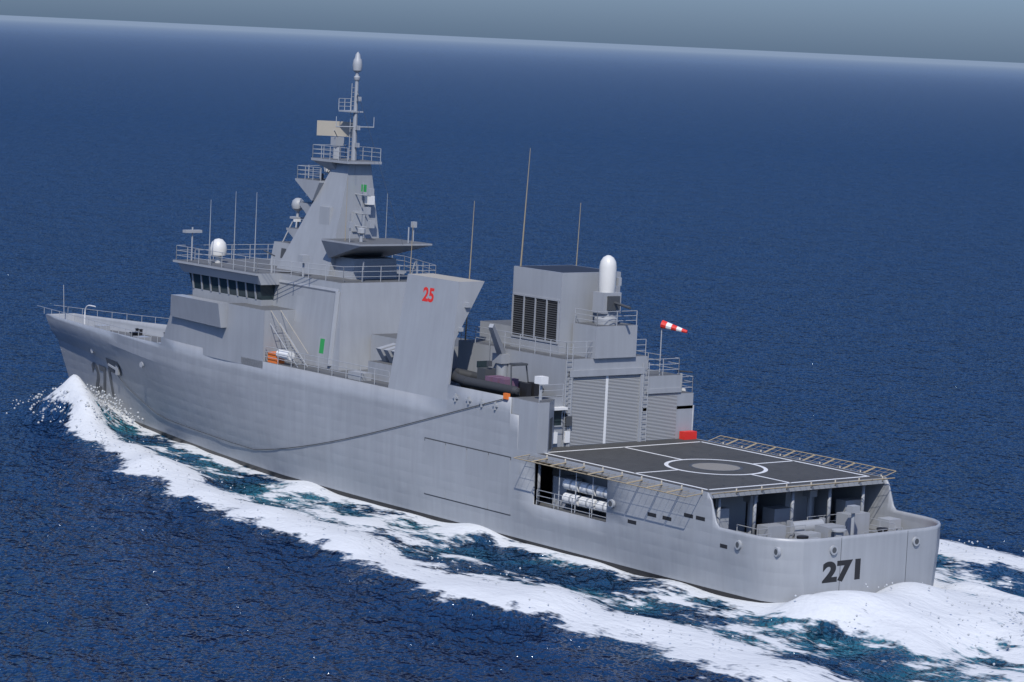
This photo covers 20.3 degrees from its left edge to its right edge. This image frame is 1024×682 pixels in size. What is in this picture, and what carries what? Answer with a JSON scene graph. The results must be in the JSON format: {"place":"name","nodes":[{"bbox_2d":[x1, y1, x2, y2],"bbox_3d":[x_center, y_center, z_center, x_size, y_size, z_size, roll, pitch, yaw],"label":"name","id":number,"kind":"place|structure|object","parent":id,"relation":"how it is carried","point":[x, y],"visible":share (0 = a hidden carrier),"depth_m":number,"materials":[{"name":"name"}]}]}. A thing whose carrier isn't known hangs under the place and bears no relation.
{"place":"outdoors","nodes":[
{"label":"outdoors","id":0,"kind":"place"},
{"bbox_2d":[163,193,468,384],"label":"superstructure","id":1,"kind":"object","parent":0,"point":[255,309],"depth_m":195.63,"materials":[{"name":"grey metal"}]},
{"bbox_2d":[277,52,431,280],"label":"ship mast","id":2,"kind":"object","parent":1,"relation":"on","point":[338,226],"visible":0.99,"depth_m":197.68,"materials":[{"name":"grey metal"}]},
{"bbox_2d":[0,15,1023,681],"bbox_3d":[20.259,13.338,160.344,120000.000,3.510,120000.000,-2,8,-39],"label":"sea","id":3,"kind":"structure","parent":0,"point":[818,253],"depth_m":342.56,"materials":[{"name":"liquid"}]},
{"bbox_2d":[46,313,940,602],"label":"ship hull","id":4,"kind":"object","parent":3,"relation":"on","point":[280,409],"visible":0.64,"depth_m":180.39,"materials":[{"name":"grey metal"}]},
{"bbox_2d":[91,362,113,396],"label":"ship bow number","id":5,"kind":"object","parent":4,"relation":"attached to","point":[101,368],"visible":0.98,"depth_m":221.59,"materials":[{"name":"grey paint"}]},
{"bbox_2d":[388,273,484,399],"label":"ship side screens","id":6,"kind":"object","parent":4,"relation":"on","point":[427,335],"visible":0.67,"depth_m":180.69,"materials":[{"name":"grey metal"}]},
{"bbox_2d":[422,287,434,301],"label":"number","id":7,"kind":"object","parent":6,"relation":"attached to","point":[430,294],"visible":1,"depth_m":181.12,"materials":[{"name":"red paint"}]},
{"bbox_2d":[37,285,919,556],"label":"ship fittings","id":8,"kind":"object","parent":4,"relation":"attached to","point":[571,490],"visible":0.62,"depth_m":169.07,"materials":[{"name":"grey metal"}]},
{"bbox_2d":[451,324,543,396],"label":"rhib and davit","id":9,"kind":"object","parent":4,"relation":"on","point":[484,378],"visible":0.88,"depth_m":177.61,"materials":[{"name":"black rubber"}]},
{"bbox_2d":[110,330,895,537],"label":"ship decks","id":10,"kind":"object","parent":4,"relation":"on","point":[718,471],"visible":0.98,"depth_m":170.06,"materials":[{"name":"grey metal"}]},
{"bbox_2d":[410,148,696,453],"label":"aft superstructure","id":11,"kind":"object","parent":4,"relation":"on","point":[567,336],"visible":0.98,"depth_m":177.90,"materials":[{"name":"grey metal"}]},
{"bbox_2d":[822,558,860,582],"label":"hull number","id":12,"kind":"object","parent":4,"relation":"attached to","point":[828,578],"visible":1,"depth_m":158.67,"materials":[{"name":"black paint"}]},
{"bbox_2d":[838,536,907,590],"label":"hull seams","id":13,"kind":"object","parent":4,"relation":"attached to","point":[906,555],"visible":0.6,"depth_m":161.78,"materials":[{"name":"grey metal"}]},
{"bbox_2d":[6,383,1023,664],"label":"wake spray","id":14,"kind":"object","parent":3,"relation":"on","point":[104,397],"visible":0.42,"depth_m":191.12,"materials":[{"name":"white liquid"}]},
{"bbox_2d":[0,0,1023,62],"label":"sky","id":15,"kind":"structure","parent":0,"point":[972,30],"materials":[{"name":"blue"}]}
]}

